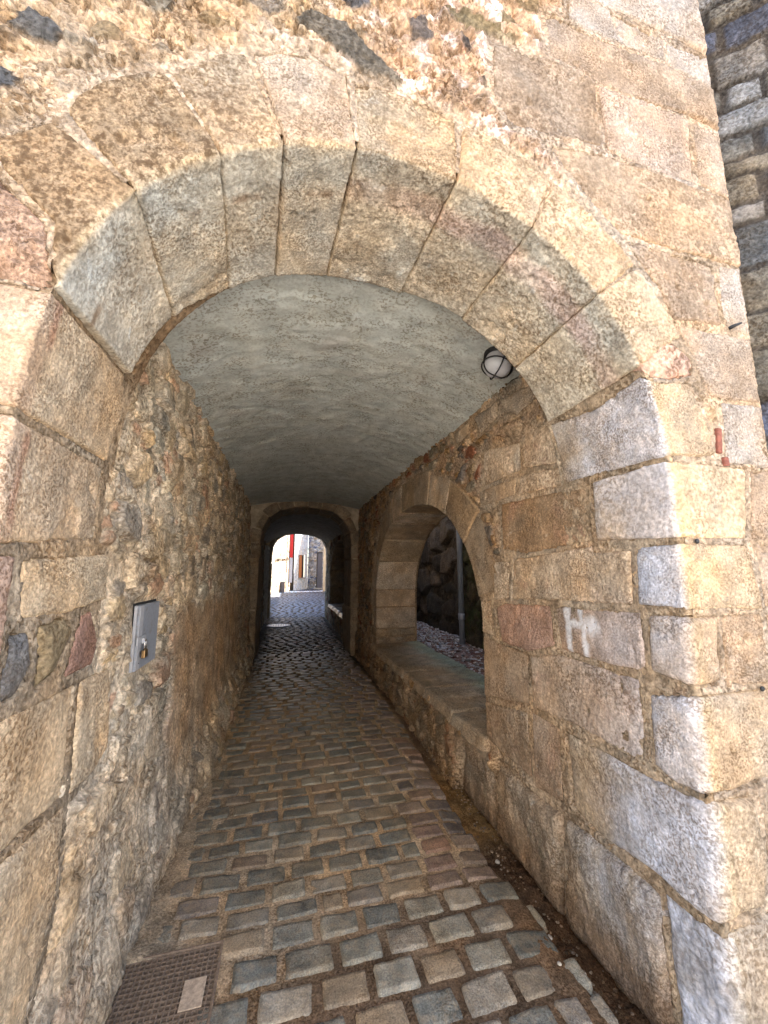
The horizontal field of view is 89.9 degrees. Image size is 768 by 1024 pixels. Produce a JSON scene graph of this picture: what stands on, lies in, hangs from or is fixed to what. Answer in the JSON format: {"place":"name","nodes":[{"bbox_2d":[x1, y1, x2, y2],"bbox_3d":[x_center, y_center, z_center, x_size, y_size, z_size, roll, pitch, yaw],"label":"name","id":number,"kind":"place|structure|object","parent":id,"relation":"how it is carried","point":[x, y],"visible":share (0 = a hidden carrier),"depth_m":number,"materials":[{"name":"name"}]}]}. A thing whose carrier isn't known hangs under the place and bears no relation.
{"place":"outdoors","nodes":[
{"label":"outdoors","id":0,"kind":"place"},
{"bbox_2d":[290,534,307,590],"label":"white house","id":1,"kind":"structure","parent":0,"point":[300,551],"depth_m":29.76,"materials":[{"name":"paint"}]},
{"bbox_2d":[298,555,305,578],"bbox_3d":[-6.457,4.282,30.134,0.230,1.835,1.300,-2,-9,10],"label":"window","id":2,"kind":"structure","parent":1,"relation":"in","point":[301,557],"depth_m":29.98,"materials":[{"name":"orange wood"}]},
{"bbox_2d":[307,536,323,588],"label":"grey stone house","id":3,"kind":"structure","parent":0,"point":[315,561],"depth_m":31.15,"materials":[{"name":"grey stone"}]},
{"bbox_2d":[317,552,322,587],"bbox_3d":[-5.152,4.737,31.052,0.500,2.950,0.050,-3,-9,16],"label":"door","id":4,"kind":"structure","parent":3,"relation":"in","point":[319,563],"depth_m":31.05,"materials":[{"name":"grey wood"}]},
{"bbox_2d":[111,577,650,1023],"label":"ground","id":5,"kind":"structure","parent":0,"point":[564,981],"depth_m":1.85,"materials":[{"name":"grey stone"}]},
{"bbox_2d":[26,342,254,1023],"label":"rubble wall","id":6,"kind":"structure","parent":5,"relation":"on","point":[176,535],"depth_m":1.83,"materials":[{"name":"stone"}]},
{"bbox_2d":[129,599,159,672],"bbox_3d":[-1.121,0.560,1.768,0.097,0.294,0.302,2,-9,-14],"label":"meter box","id":7,"kind":"object","parent":6,"relation":"attached to","point":[145,619],"visible":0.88,"depth_m":1.72,"materials":[{"name":"grey paint"}]},
{"bbox_2d":[141,639,147,657],"bbox_3d":[-1.051,0.599,1.692,0.016,0.080,0.042,2,-9,-14],"label":"padlock","id":8,"kind":"object","parent":7,"relation":"hanging from","point":[144,652],"visible":1,"depth_m":1.68,"materials":[{"name":"metal"}]},
{"bbox_2d":[132,601,159,671],"bbox_3d":[-1.102,0.564,1.781,0.027,0.276,0.270,2,-9,-14],"label":"door","id":9,"kind":"structure","parent":7,"relation":"in","point":[147,616],"depth_m":1.76,"materials":[{"name":"grey paint"}]},
{"bbox_2d":[259,540,266,630],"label":"rubble wall","id":10,"kind":"structure","parent":5,"relation":"on","point":[262,598],"depth_m":10.32,"materials":[{"name":"stone"}]},
{"bbox_2d":[263,545,269,623],"bbox_3d":[-3.535,2.146,11.499,0.100,2.215,1.140,2,-9,-14],"label":"plank door","id":11,"kind":"structure","parent":10,"relation":"attached to","point":[266,568],"depth_m":11.06,"materials":[{"name":"brown wood"}]},
{"bbox_2d":[271,535,289,593],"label":"cream house","id":12,"kind":"structure","parent":5,"relation":"on","point":[280,560],"depth_m":26.26,"materials":[{"name":"paint"}]},
{"bbox_2d":[288,534,293,586],"bbox_3d":[-6.719,2.937,27.777,0.278,4.900,0.056,2,-9,-14],"label":"wall banner","id":13,"kind":"object","parent":12,"relation":"attached to","point":[290,559],"depth_m":27.70,"materials":[{"name":"red fabric"}]},
{"bbox_2d":[280,582,284,592],"bbox_3d":[-6.918,5.120,26.249,0.310,0.725,0.310,2,-9,-14],"label":"street bollard","id":14,"kind":"object","parent":5,"relation":"on","point":[282,589],"visible":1,"depth_m":26.12,"materials":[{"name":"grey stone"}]},
{"bbox_2d":[267,536,326,617],"bbox_3d":[-4.004,0.237,12.766,5.400,6.650,0.535,2,-9,-14],"label":"exit archway","id":15,"kind":"object","parent":5,"relation":"on","point":[271,544],"visible":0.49,"depth_m":12.45,"materials":[{"name":"stone"}]},
{"bbox_2d":[248,501,358,656],"bbox_3d":[-1.530,0.903,7.477,2.700,3.750,0.992,2,-9,-14],"label":"archway","id":16,"kind":"object","parent":5,"relation":"on","point":[266,515],"visible":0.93,"depth_m":7.18,"materials":[{"name":"stone"}]},
{"bbox_2d":[264,513,341,542],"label":"vaulted ceiling","id":17,"kind":"structure","parent":16,"relation":"attached to","point":[326,530],"depth_m":10.00,"materials":[{"name":"paint"}]},
{"bbox_2d":[323,546,325,591],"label":"corner house","id":18,"kind":"structure","parent":5,"relation":"on","point":[324,566],"depth_m":27.16,"materials":[{"name":"paint"}]},
{"bbox_2d":[325,534,344,639],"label":"niche wall","id":19,"kind":"structure","parent":5,"relation":"on","point":[335,559],"depth_m":11.65,"materials":[{"name":"stone"}]},
{"bbox_2d":[327,603,343,617],"bbox_3d":[-1.004,2.520,9.857,0.525,0.109,3.665,2,-9,-14],"label":"stone ledge","id":20,"kind":"object","parent":19,"relation":"attached to","point":[336,608],"visible":0.42,"depth_m":10.23,"materials":[{"name":"stone"}]},
{"bbox_2d":[0,0,767,1023],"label":"stone gateway","id":21,"kind":"object","parent":5,"relation":"on","point":[534,192],"visible":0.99,"depth_m":1.34,"materials":[{"name":"beige stone"}]},
{"bbox_2d":[157,589,618,1023],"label":"cobbled lane","id":22,"kind":"structure","parent":5,"relation":"on","point":[488,993],"depth_m":1.89,"materials":[{"name":"stone"}]},
{"bbox_2d":[105,940,223,1023],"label":"drain grate","id":23,"kind":"object","parent":22,"relation":"on","point":[166,973],"visible":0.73,"depth_m":1.39,"materials":[{"name":"metal"}]},
{"bbox_2d":[266,624,290,627],"bbox_3d":[-2.874,3.104,10.480,0.644,0.044,0.642,2,-9,-14],"label":"manhole cover","id":24,"kind":"object","parent":22,"relation":"on","point":[277,625],"visible":0.98,"depth_m":10.41,"materials":[{"name":"metal"}]},
{"bbox_2d":[402,718,633,1023],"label":"grit","id":25,"kind":"object","parent":22,"relation":"on","point":[590,972],"visible":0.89,"depth_m":1.92,"materials":[{"name":"gravel"}]},
{"bbox_2d":[417,516,464,635],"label":"alley wall","id":26,"kind":"structure","parent":5,"relation":"on","point":[437,591],"depth_m":7.58,"materials":[{"name":"stone"}]},
{"bbox_2d":[456,529,464,643],"bbox_3d":[1.216,0.151,6.251,0.104,3.830,0.104,2,-9,-14],"label":"drainpipe","id":27,"kind":"object","parent":26,"relation":"attached to","point":[461,616],"visible":0.51,"depth_m":6.05,"materials":[{"name":"grey plastic"}]},
{"bbox_2d":[462,542,483,649],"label":"mossy wall","id":28,"kind":"structure","parent":5,"relation":"on","point":[474,636],"depth_m":5.88,"materials":[{"name":"stone"}]},
{"bbox_2d":[353,375,713,1023],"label":"ashlar wall","id":29,"kind":"structure","parent":5,"relation":"on","point":[485,479],"depth_m":2.05,"materials":[{"name":"stone"}]},
{"bbox_2d":[163,274,519,508],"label":"vaulted ceiling","id":30,"kind":"structure","parent":29,"relation":"on","point":[337,391],"depth_m":2.67,"materials":[{"name":"paint"}]},
{"bbox_2d":[481,346,512,379],"bbox_3d":[0.669,-0.861,2.240,0.210,0.192,0.197,2,-9,-14],"label":"bulkhead lamp","id":31,"kind":"object","parent":30,"relation":"attached to","point":[496,363],"visible":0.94,"depth_m":2.19,"materials":[{"name":"white glass"}]},
{"bbox_2d":[370,640,490,757],"bbox_3d":[0.582,1.776,4.206,0.785,0.146,3.458,2,-9,-14],"label":"stone ledge","id":32,"kind":"object","parent":29,"relation":"on","point":[454,690],"visible":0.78,"depth_m":3.70,"materials":[{"name":"beige stone"}]},
{"bbox_2d":[698,0,767,451],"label":"slate wall","id":33,"kind":"structure","parent":5,"relation":"on","point":[736,35],"depth_m":1.78,"materials":[{"name":"stone"}]},
{"bbox_2d":[417,621,484,674],"bbox_3d":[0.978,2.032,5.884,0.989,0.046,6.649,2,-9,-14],"label":"gravel","id":34,"kind":"structure","parent":0,"point":[473,661],"depth_m":5.74,"materials":[{"name":"grey gravel"}]}
]}

